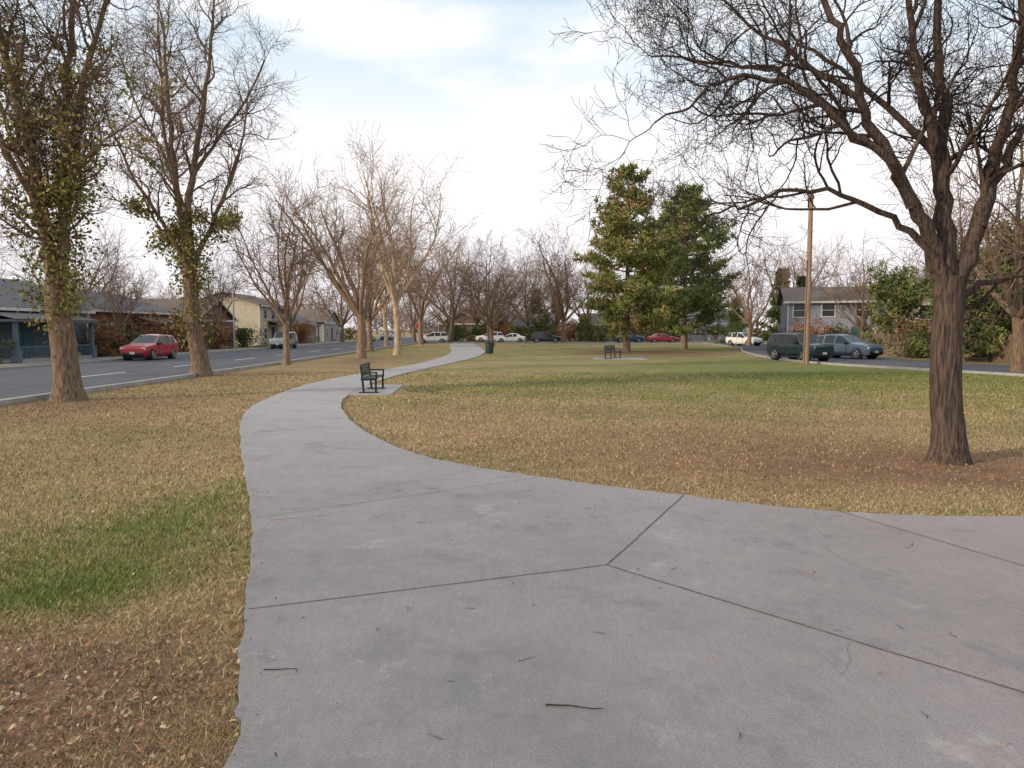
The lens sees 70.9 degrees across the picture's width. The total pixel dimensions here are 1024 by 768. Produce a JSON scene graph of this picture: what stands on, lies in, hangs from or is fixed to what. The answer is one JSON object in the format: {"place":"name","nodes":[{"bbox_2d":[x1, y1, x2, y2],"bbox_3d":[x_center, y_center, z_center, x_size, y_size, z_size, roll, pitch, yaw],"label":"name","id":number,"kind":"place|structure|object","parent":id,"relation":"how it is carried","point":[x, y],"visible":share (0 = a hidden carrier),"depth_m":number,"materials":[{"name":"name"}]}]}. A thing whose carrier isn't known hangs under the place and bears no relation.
{"place":"outdoors","nodes":[
{"label":"outdoors","id":0,"kind":"place"},
{"bbox_2d":[0,337,417,398],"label":"street","id":1,"kind":"structure","parent":0,"point":[17,382],"depth_m":37.92,"materials":[{"name":"grey asphalt"}]},
{"bbox_2d":[120,333,177,359],"bbox_3d":[-24.300,-2.501,48.249,2.160,1.781,4.680,0,4,0],"label":"red suv","id":2,"kind":"object","parent":1,"relation":"on","point":[149,346],"visible":1,"depth_m":47.44,"materials":[{"name":"paint"}]},
{"bbox_2d":[269,331,297,348],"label":"silver suv","id":3,"kind":"object","parent":1,"relation":"on","point":[276,340],"visible":0.74,"depth_m":76.13,"materials":[{"name":"paint"}]},
{"bbox_2d":[0,336,417,366],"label":"sidewalk","id":4,"kind":"structure","parent":0,"point":[11,364],"depth_m":51.57,"materials":[{"name":"concrete"}]},
{"bbox_2d":[0,330,1023,767],"bbox_3d":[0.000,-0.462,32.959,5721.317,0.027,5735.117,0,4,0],"label":"ground","id":5,"kind":"structure","parent":0,"point":[574,358],"depth_m":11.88,"materials":[{"name":"brown plant"}]},
{"bbox_2d":[0,333,20,363],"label":"evergreen shrub","id":6,"kind":"object","parent":5,"relation":"on","point":[3,346],"visible":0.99,"depth_m":42.06,"materials":[{"name":"plant"}]},
{"bbox_2d":[0,278,98,362],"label":"blue bungalow","id":7,"kind":"object","parent":5,"relation":"on","point":[31,345],"visible":0.62,"depth_m":46.28,"materials":[{"name":"grey"}]},
{"bbox_2d":[21,325,33,356],"bbox_3d":[-31.250,-2.755,46.424,0.110,2.100,1.000,0,4,0],"label":"door","id":8,"kind":"structure","parent":7,"relation":"in","point":[27,332],"depth_m":46.32,"materials":[{"name":"wood"}]},
{"bbox_2d":[20,261,99,324],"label":"bare tree","id":9,"kind":"object","parent":5,"relation":"on","point":[74,298],"visible":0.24,"depth_m":49.73,"materials":[{"name":"beige plant"}]},
{"bbox_2d":[0,198,141,295],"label":"bare tree","id":10,"kind":"object","parent":5,"relation":"on","point":[115,251],"visible":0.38,"depth_m":69.29,"materials":[{"name":"brown plant"}]},
{"bbox_2d":[77,313,128,356],"bbox_3d":[-30.425,-3.566,53.137,3.815,3.286,4.150,-1,4,-7],"label":"russet shrub","id":11,"kind":"object","parent":5,"relation":"on","point":[100,339],"visible":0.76,"depth_m":52.85,"materials":[{"name":"brown plant"}]},
{"bbox_2d":[0,0,214,401],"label":"leafy tree","id":12,"kind":"object","parent":5,"relation":"on","point":[65,189],"visible":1,"depth_m":19.68,"materials":[{"name":"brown plant"}]},
{"bbox_2d":[88,319,144,355],"bbox_3d":[-30.898,-3.565,55.912,4.882,2.919,5.088,-2,5,-28],"label":"evergreen shrub","id":13,"kind":"object","parent":5,"relation":"on","point":[114,345],"visible":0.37,"depth_m":55.79,"materials":[{"name":"green plant"}]},
{"bbox_2d":[75,239,167,350],"bbox_3d":[-31.142,-6.797,56.691,6.738,9.258,6.540,1,4,14],"label":"bare tree","id":14,"kind":"object","parent":5,"relation":"on","point":[122,298],"visible":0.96,"depth_m":56.61,"materials":[{"name":"beige plant"}]},
{"bbox_2d":[89,308,176,355],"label":"walls","id":15,"kind":"structure","parent":5,"relation":"on","point":[109,315],"depth_m":59.66,"materials":[{"name":"red brick"}]},
{"bbox_2d":[71,290,177,312],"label":"roof","id":16,"kind":"structure","parent":15,"relation":"on","point":[153,307],"depth_m":62.91,"materials":[{"name":"grey"}]},
{"bbox_2d":[92,309,182,314],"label":"fascia","id":17,"kind":"structure","parent":16,"relation":"attached to","point":[142,312],"depth_m":60.61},
{"bbox_2d":[125,311,174,341],"bbox_3d":[-30.525,-4.244,60.050,4.196,3.614,4.564,1,4,13],"label":"russet shrub","id":18,"kind":"object","parent":5,"relation":"on","point":[148,329],"visible":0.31,"depth_m":59.61,"materials":[{"name":"brown plant"}]},
{"bbox_2d":[144,305,189,351],"bbox_3d":[-30.615,-4.849,63.930,4.960,4.271,5.394,3,5,32],"label":"russet shrub","id":19,"kind":"object","parent":5,"relation":"on","point":[175,331],"visible":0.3,"depth_m":63.56,"materials":[{"name":"brown plant"}]},
{"bbox_2d":[43,0,304,376],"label":"leafy tree","id":20,"kind":"object","parent":5,"relation":"on","point":[181,237],"visible":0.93,"depth_m":30.75,"materials":[{"name":"brown plant"}]},
{"bbox_2d":[138,299,238,348],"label":"brick bungalow","id":21,"kind":"object","parent":5,"relation":"on","point":[175,304],"visible":0.12,"depth_m":77.70,"materials":[{"name":"brown"}]},
{"bbox_2d":[178,326,219,350],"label":"evergreen shrub","id":22,"kind":"object","parent":5,"relation":"on","point":[186,342],"visible":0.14,"depth_m":68.75,"materials":[{"name":"plant"}]},
{"bbox_2d":[178,236,259,347],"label":"bare tree","id":23,"kind":"object","parent":5,"relation":"on","point":[221,301],"visible":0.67,"depth_m":75.25,"materials":[{"name":"beige plant"}]},
{"bbox_2d":[202,315,238,348],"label":"russet shrub","id":24,"kind":"object","parent":5,"relation":"on","point":[222,335],"visible":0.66,"depth_m":74.53,"materials":[{"name":"brown plant"}]},
{"bbox_2d":[206,294,283,345],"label":"walls","id":25,"kind":"structure","parent":5,"relation":"on","point":[246,313],"depth_m":89.67,"materials":[{"name":"beige"}]},
{"bbox_2d":[204,292,282,306],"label":"roof","id":26,"kind":"structure","parent":25,"relation":"on","point":[258,300],"depth_m":93.11,"materials":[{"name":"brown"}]},
{"bbox_2d":[222,324,268,347],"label":"evergreen shrub","id":27,"kind":"object","parent":5,"relation":"on","point":[244,341],"visible":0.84,"depth_m":81.72,"materials":[{"name":"green plant"}]},
{"bbox_2d":[232,268,258,349],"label":"street lamp","id":28,"kind":"object","parent":5,"relation":"on","point":[233,309],"visible":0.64,"depth_m":69.60,"materials":[{"name":"metal"}]},
{"bbox_2d":[194,150,359,364],"bbox_3d":[-13.038,-7.110,40.893,8.984,12.344,8.720,-1,5,-17],"label":"bare tree","id":29,"kind":"object","parent":5,"relation":"on","point":[286,360],"visible":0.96,"depth_m":40.32,"materials":[{"name":"beige plant"}]},
{"bbox_2d":[227,228,333,331],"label":"bare tree","id":30,"kind":"object","parent":5,"relation":"on","point":[291,321],"visible":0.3,"depth_m":96.09,"materials":[{"name":"beige plant"}]},
{"bbox_2d":[292,318,315,343],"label":"russet shrub","id":31,"kind":"object","parent":5,"relation":"on","point":[301,334],"visible":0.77,"depth_m":104.32,"materials":[{"name":"brown plant"}]},
{"bbox_2d":[316,314,339,340],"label":"walls","id":32,"kind":"structure","parent":5,"relation":"on","point":[329,327],"depth_m":127.26,"materials":[{"name":"grey"}]},
{"bbox_2d":[292,310,339,322],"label":"roof","id":33,"kind":"structure","parent":32,"relation":"on","point":[302,313],"depth_m":126.86,"materials":[{"name":"grey"}]},
{"bbox_2d":[240,153,424,358],"bbox_3d":[-12.093,-8.742,49.702,12.338,14.266,11.581,0,4,-5],"label":"bare tree","id":34,"kind":"object","parent":5,"relation":"on","point":[356,305],"visible":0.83,"depth_m":49.39,"materials":[{"name":"beige plant"}]},
{"bbox_2d":[303,259,373,341],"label":"bare tree","id":35,"kind":"object","parent":5,"relation":"on","point":[342,323],"visible":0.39,"depth_m":117.56,"materials":[{"name":"brown plant"}]},
{"bbox_2d":[304,198,429,347],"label":"bare tree","id":36,"kind":"object","parent":5,"relation":"on","point":[366,295],"visible":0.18,"depth_m":77.12,"materials":[{"name":"beige plant"}]},
{"bbox_2d":[348,385,402,395],"bbox_3d":[-4.512,0.196,24.063,1.358,0.040,4.104,0,4,-3],"label":"bench pad","id":37,"kind":"object","parent":5,"relation":"on","point":[388,390],"visible":0.86,"depth_m":23.57,"materials":[{"name":"concrete"}]},
{"bbox_2d":[359,362,385,392],"bbox_3d":[-4.550,-0.231,23.449,0.620,0.905,1.800,0,4,-3],"label":"park bench","id":38,"kind":"object","parent":37,"relation":"on","point":[370,377],"visible":1,"depth_m":22.96,"materials":[{"name":"green metal"}]},
{"bbox_2d":[350,217,408,345],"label":"bare tree","id":39,"kind":"object","parent":5,"relation":"on","point":[384,311],"visible":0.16,"depth_m":85.52,"materials":[{"name":"beige plant"}]},
{"bbox_2d":[313,197,460,351],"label":"bare tree","id":40,"kind":"object","parent":5,"relation":"on","point":[368,322],"visible":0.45,"depth_m":66.29,"materials":[{"name":"beige plant"}]},
{"bbox_2d":[316,118,481,354],"bbox_3d":[-8.539,-10.982,56.815,13.279,17.678,10.718,0,4,-3],"label":"bare tree","id":41,"kind":"object","parent":5,"relation":"on","point":[394,296],"visible":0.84,"depth_m":56.09,"materials":[{"name":"beige plant"}]},
{"bbox_2d":[388,264,453,340],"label":"bare tree","id":42,"kind":"object","parent":5,"relation":"on","point":[413,324],"visible":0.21,"depth_m":124.39,"materials":[{"name":"beige plant"}]},
{"bbox_2d":[377,221,480,344],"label":"bare tree","id":43,"kind":"object","parent":5,"relation":"on","point":[421,312],"visible":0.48,"depth_m":96.12,"materials":[{"name":"beige plant"}]},
{"bbox_2d":[382,218,490,342],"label":"bare tree","id":44,"kind":"object","parent":5,"relation":"on","point":[451,319],"visible":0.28,"depth_m":109.51,"materials":[{"name":"brown plant"}]},
{"bbox_2d":[399,263,482,333],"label":"bare tree","id":45,"kind":"object","parent":5,"relation":"on","point":[442,320],"visible":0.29,"depth_m":123.48,"materials":[{"name":"brown plant"}]},
{"bbox_2d":[433,322,473,341],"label":"evergreen shrub","id":46,"kind":"object","parent":5,"relation":"on","point":[460,332],"visible":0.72,"depth_m":123.27,"materials":[{"name":"green plant"}]},
{"bbox_2d":[436,311,484,339],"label":"brown cottage","id":47,"kind":"structure","parent":5,"relation":"on","point":[469,324],"depth_m":136.99,"materials":[{"name":"brick"}]},
{"bbox_2d":[465,319,486,341],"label":"evergreen shrub","id":48,"kind":"object","parent":5,"relation":"on","point":[479,331],"visible":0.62,"depth_m":124.85,"materials":[{"name":"green plant"}]},
{"bbox_2d":[423,230,553,345],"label":"bare tree","id":49,"kind":"object","parent":5,"relation":"on","point":[491,324],"visible":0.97,"depth_m":87.00,"materials":[{"name":"brown plant"}]},
{"bbox_2d":[448,238,536,335],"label":"bare tree","id":50,"kind":"object","parent":5,"relation":"on","point":[476,320],"visible":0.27,"depth_m":126.05,"materials":[{"name":"brown plant"}]},
{"bbox_2d":[440,232,558,342],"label":"bare tree","id":51,"kind":"object","parent":5,"relation":"on","point":[482,294],"visible":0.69,"depth_m":101.24,"materials":[{"name":"brown plant"}]},
{"bbox_2d":[0,211,1023,336],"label":"distant tree row","id":52,"kind":"object","parent":5,"relation":"on","point":[403,317],"visible":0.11,"depth_m":161.38,"materials":[{"name":"brown plant"}]},
{"bbox_2d":[0,337,1023,405],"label":"kerb","id":53,"kind":"structure","parent":5,"relation":"on","point":[22,399],"depth_m":37.05,"materials":[{"name":"concrete"}]},
{"bbox_2d":[0,363,1023,767],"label":"fallen leaves","id":54,"kind":"object","parent":5,"relation":"on","point":[72,695],"depth_m":4.13,"materials":[{"name":"brown plant"}]},
{"bbox_2d":[475,258,550,328],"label":"bare tree","id":55,"kind":"object","parent":5,"relation":"on","point":[508,309],"visible":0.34,"depth_m":124.37,"materials":[{"name":"brown plant"}]},
{"bbox_2d":[506,320,534,339],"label":"evergreen shrub","id":56,"kind":"object","parent":5,"relation":"on","point":[526,332],"visible":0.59,"depth_m":124.22,"materials":[{"name":"green plant"}]},
{"bbox_2d":[486,314,559,336],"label":"tan cottage","id":57,"kind":"structure","parent":5,"relation":"on","point":[533,326],"depth_m":134.43,"materials":[{"name":"paint"}]},
{"bbox_2d":[466,237,580,340],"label":"bare tree","id":58,"kind":"object","parent":5,"relation":"on","point":[534,312],"visible":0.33,"depth_m":128.37,"materials":[{"name":"brown plant"}]},
{"bbox_2d":[531,312,556,335],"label":"bush","id":59,"kind":"object","parent":5,"relation":"on","point":[544,325],"visible":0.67,"depth_m":127.13,"materials":[{"name":"green plant"}]},
{"bbox_2d":[513,216,613,342],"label":"bare tree","id":60,"kind":"object","parent":5,"relation":"on","point":[559,297],"visible":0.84,"depth_m":105.28,"materials":[{"name":"brown plant"}]},
{"bbox_2d":[532,259,598,335],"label":"bare tree","id":61,"kind":"object","parent":5,"relation":"on","point":[559,319],"visible":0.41,"depth_m":127.69,"materials":[{"name":"beige plant"}]},
{"bbox_2d":[556,315,583,340],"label":"russet shrub","id":62,"kind":"object","parent":5,"relation":"on","point":[571,332],"visible":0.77,"depth_m":124.07,"materials":[{"name":"brown plant"}]},
{"bbox_2d":[540,247,602,328],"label":"bare tree","id":63,"kind":"object","parent":5,"relation":"on","point":[578,314],"visible":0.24,"depth_m":127.39,"materials":[{"name":"brown plant"}]},
{"bbox_2d":[573,314,594,341],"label":"bush","id":64,"kind":"object","parent":5,"relation":"on","point":[580,337],"visible":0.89,"depth_m":123.23,"materials":[{"name":"green plant"}]},
{"bbox_2d":[579,321,614,341],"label":"evergreen shrub","id":65,"kind":"object","parent":5,"relation":"on","point":[598,337],"visible":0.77,"depth_m":121.15,"materials":[{"name":"green plant"}]},
{"bbox_2d":[579,313,648,340],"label":"brick cottage","id":66,"kind":"structure","parent":5,"relation":"on","point":[594,319],"depth_m":132.18,"materials":[{"name":"brown"}]},
{"bbox_2d":[570,161,691,351],"bbox_3d":[11.192,-11.578,65.847,10.290,17.376,11.110,-1,4,-11],"label":"pine tree","id":67,"kind":"object","parent":5,"relation":"on","point":[648,298],"visible":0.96,"depth_m":64.01,"materials":[{"name":"green plant"}]},
{"bbox_2d":[344,320,1010,339],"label":"distant hedge","id":68,"kind":"object","parent":5,"relation":"on","point":[349,331],"visible":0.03,"depth_m":145.37,"materials":[{"name":"green plant"}]},
{"bbox_2d":[644,181,751,348],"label":"pine tree","id":69,"kind":"object","parent":5,"relation":"on","point":[700,296],"visible":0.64,"depth_m":74.30,"materials":[{"name":"green plant"}]},
{"bbox_2d":[677,311,747,340],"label":"grey cottage","id":70,"kind":"structure","parent":5,"relation":"on","point":[706,337],"depth_m":129.66,"materials":[{"name":"paint"}]},
{"bbox_2d":[712,297,745,343],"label":"spruce tree","id":71,"kind":"object","parent":5,"relation":"on","point":[735,319],"visible":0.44,"depth_m":99.21,"materials":[{"name":"green plant"}]},
{"bbox_2d":[697,232,803,345],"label":"bare tree","id":72,"kind":"object","parent":5,"relation":"on","point":[747,319],"visible":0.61,"depth_m":87.10,"materials":[{"name":"beige plant"}]},
{"bbox_2d":[751,266,790,343],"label":"spruce tree","id":73,"kind":"object","parent":5,"relation":"on","point":[775,313],"visible":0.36,"depth_m":94.06,"materials":[{"name":"green plant"}]},
{"bbox_2d":[540,0,1023,465],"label":"bare tree","id":74,"kind":"object","parent":5,"relation":"on","point":[948,271],"visible":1,"depth_m":10.60,"materials":[{"name":"brown plant"}]},
{"bbox_2d":[735,222,857,309],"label":"bare tree","id":75,"kind":"object","parent":5,"relation":"on","point":[794,273],"visible":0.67,"depth_m":90.84,"materials":[{"name":"beige plant"}]},
{"bbox_2d":[803,194,814,363],"bbox_3d":[17.200,-6.056,41.662,0.340,10.000,0.700,0,4,0],"label":"utility pole","id":76,"kind":"object","parent":5,"relation":"on","point":[806,349],"visible":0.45,"depth_m":41.59,"materials":[{"name":"brown wood"}]},
{"bbox_2d":[785,314,835,336],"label":"russet shrub","id":77,"kind":"object","parent":5,"relation":"on","point":[814,332],"visible":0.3,"depth_m":66.18,"materials":[{"name":"brown plant"}]},
{"bbox_2d":[780,298,904,342],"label":"walls","id":78,"kind":"structure","parent":5,"relation":"on","point":[815,309],"depth_m":69.97,"materials":[{"name":"wood"}]},
{"bbox_2d":[776,286,901,305],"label":"roof","id":79,"kind":"structure","parent":78,"relation":"on","point":[791,294],"depth_m":71.71,"materials":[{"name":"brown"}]},
{"bbox_2d":[784,300,888,302],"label":"fascia","id":80,"kind":"structure","parent":79,"relation":"attached to","point":[865,301],"depth_m":69.30,"materials":[{"name":"wood"}]},
{"bbox_2d":[787,303,899,332],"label":"window frames","id":81,"kind":"structure","parent":78,"relation":"attached to","point":[821,312],"depth_m":70.31,"materials":[{"name":"wood"}]},
{"bbox_2d":[794,303,894,334],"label":"windows","id":82,"kind":"structure","parent":78,"relation":"attached to","point":[828,310],"depth_m":69.85,"materials":[{"name":"grey glass"}]},
{"bbox_2d":[799,229,924,339],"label":"bare tree","id":83,"kind":"object","parent":5,"relation":"on","point":[858,325],"visible":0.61,"depth_m":67.76,"materials":[{"name":"brown plant"}]},
{"bbox_2d":[859,259,931,344],"bbox_3d":[31.756,-6.276,58.766,6.295,7.871,6.873,-3,6,-39],"label":"juniper tree","id":84,"kind":"object","parent":5,"relation":"on","point":[908,298],"visible":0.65,"depth_m":58.33,"materials":[{"name":"green plant"}]},
{"bbox_2d":[880,319,930,357],"bbox_3d":[29.415,-3.267,51.961,4.882,2.919,5.088,2,5,19],"label":"evergreen shrub","id":85,"kind":"object","parent":5,"relation":"on","point":[907,350],"visible":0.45,"depth_m":51.93,"materials":[{"name":"green plant"}]},
{"bbox_2d":[893,315,931,350],"bbox_3d":[31.133,-3.677,54.599,4.150,3.286,3.815,2,5,23],"label":"russet shrub","id":86,"kind":"object","parent":5,"relation":"on","point":[919,326],"visible":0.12,"depth_m":54.83,"materials":[{"name":"brown plant"}]},
{"bbox_2d":[871,333,1011,362],"bbox_3d":[31.123,-2.269,45.323,2.402,1.778,29.408,-1,4,-9],"label":"wooden fence","id":87,"kind":"object","parent":5,"relation":"on","point":[1003,356],"visible":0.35,"depth_m":46.65,"materials":[{"name":"brown wood"}]},
{"bbox_2d":[871,54,1023,371],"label":"bare tree","id":88,"kind":"object","parent":5,"relation":"on","point":[1017,362],"visible":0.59,"depth_m":33.34,"materials":[{"name":"brown plant"}]},
{"bbox_2d":[907,294,992,331],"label":"walls","id":89,"kind":"structure","parent":5,"relation":"on","point":[915,320],"depth_m":66.70,"materials":[{"name":"beige"}]},
{"bbox_2d":[886,164,1014,294],"bbox_3d":[40.349,-11.489,64.966,16.183,17.477,13.706,-1,4,-14],"label":"bare tree","id":90,"kind":"object","parent":5,"relation":"on","point":[956,225],"visible":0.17,"depth_m":64.80,"materials":[{"name":"brown plant"}]},
{"bbox_2d":[907,244,1014,361],"bbox_3d":[28.999,-5.278,45.555,6.295,7.871,6.873,1,5,19],"label":"juniper tree","id":91,"kind":"object","parent":5,"relation":"on","point":[988,334],"visible":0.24,"depth_m":45.06,"materials":[{"name":"green plant"}]},
{"bbox_2d":[966,217,1023,358],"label":"juniper tree","id":92,"kind":"object","parent":5,"relation":"on","point":[1004,333],"visible":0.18,"depth_m":45.87,"materials":[{"name":"green plant"}]},
{"bbox_2d":[0,0,1023,329],"label":"sky","id":93,"kind":"structure","parent":0,"point":[437,77],"materials":[{"name":"white"}]},
{"bbox_2d":[426,342,766,342],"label":"cross street","id":94,"kind":"structure","parent":0,"point":[576,342],"depth_m":112.34,"materials":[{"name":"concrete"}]},
{"bbox_2d":[417,331,448,342],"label":"white suv","id":95,"kind":"object","parent":94,"relation":"on","point":[441,337],"visible":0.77,"depth_m":106.51,"materials":[{"name":"paint"}]},
{"bbox_2d":[476,331,503,341],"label":"white suv","id":96,"kind":"object","parent":94,"relation":"on","point":[481,338],"visible":0.53,"depth_m":116.38,"materials":[{"name":"paint"}]},
{"bbox_2d":[495,333,525,342],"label":"white sedan","id":97,"kind":"object","parent":94,"relation":"on","point":[513,337],"visible":1,"depth_m":109.92,"materials":[{"name":"paint"}]},
{"bbox_2d":[531,331,560,342],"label":"dark suv","id":98,"kind":"object","parent":94,"relation":"on","point":[540,336],"visible":0.99,"depth_m":109.41,"materials":[{"name":"paint"}]},
{"bbox_2d":[613,331,644,342],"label":"blue suv","id":99,"kind":"object","parent":94,"relation":"on","point":[638,339],"visible":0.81,"depth_m":110.89,"materials":[{"name":"paint"}]},
{"bbox_2d":[646,333,678,342],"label":"red sedan","id":100,"kind":"object","parent":94,"relation":"on","point":[654,338],"visible":1,"depth_m":110.91,"materials":[{"name":"paint"}]},
{"bbox_2d":[224,343,1023,767],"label":"concrete path","id":101,"kind":"structure","parent":0,"point":[366,551],"depth_m":4.87,"materials":[{"name":"grey concrete"}]},
{"bbox_2d":[231,417,1010,756],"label":"path leaves","id":102,"kind":"object","parent":101,"relation":"on","point":[413,617],"visible":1,"depth_m":4.39,"materials":[{"name":"brown plant"}]},
{"bbox_2d":[711,343,1023,373],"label":"side street","id":103,"kind":"structure","parent":0,"point":[760,349],"depth_m":43.84,"materials":[{"name":"grey asphalt"}]},
{"bbox_2d":[726,332,762,345],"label":"white suv","id":104,"kind":"object","parent":103,"relation":"on","point":[738,338],"visible":0.95,"depth_m":89.39,"materials":[{"name":"paint"}]},
{"bbox_2d":[766,332,833,360],"bbox_3d":[18.900,-2.474,47.248,2.120,1.885,4.380,-2,5,-22],"label":"green suv","id":105,"kind":"object","parent":103,"relation":"on","point":[789,345],"visible":0.86,"depth_m":46.72,"materials":[{"name":"paint"}]},
{"bbox_2d":[816,333,883,358],"bbox_3d":[23.500,-2.667,50.442,2.160,1.781,4.680,-2,5,-28],"label":"blue hatchback","id":106,"kind":"object","parent":103,"relation":"on","point":[852,346],"visible":0.69,"depth_m":49.54,"materials":[{"name":"paint"}]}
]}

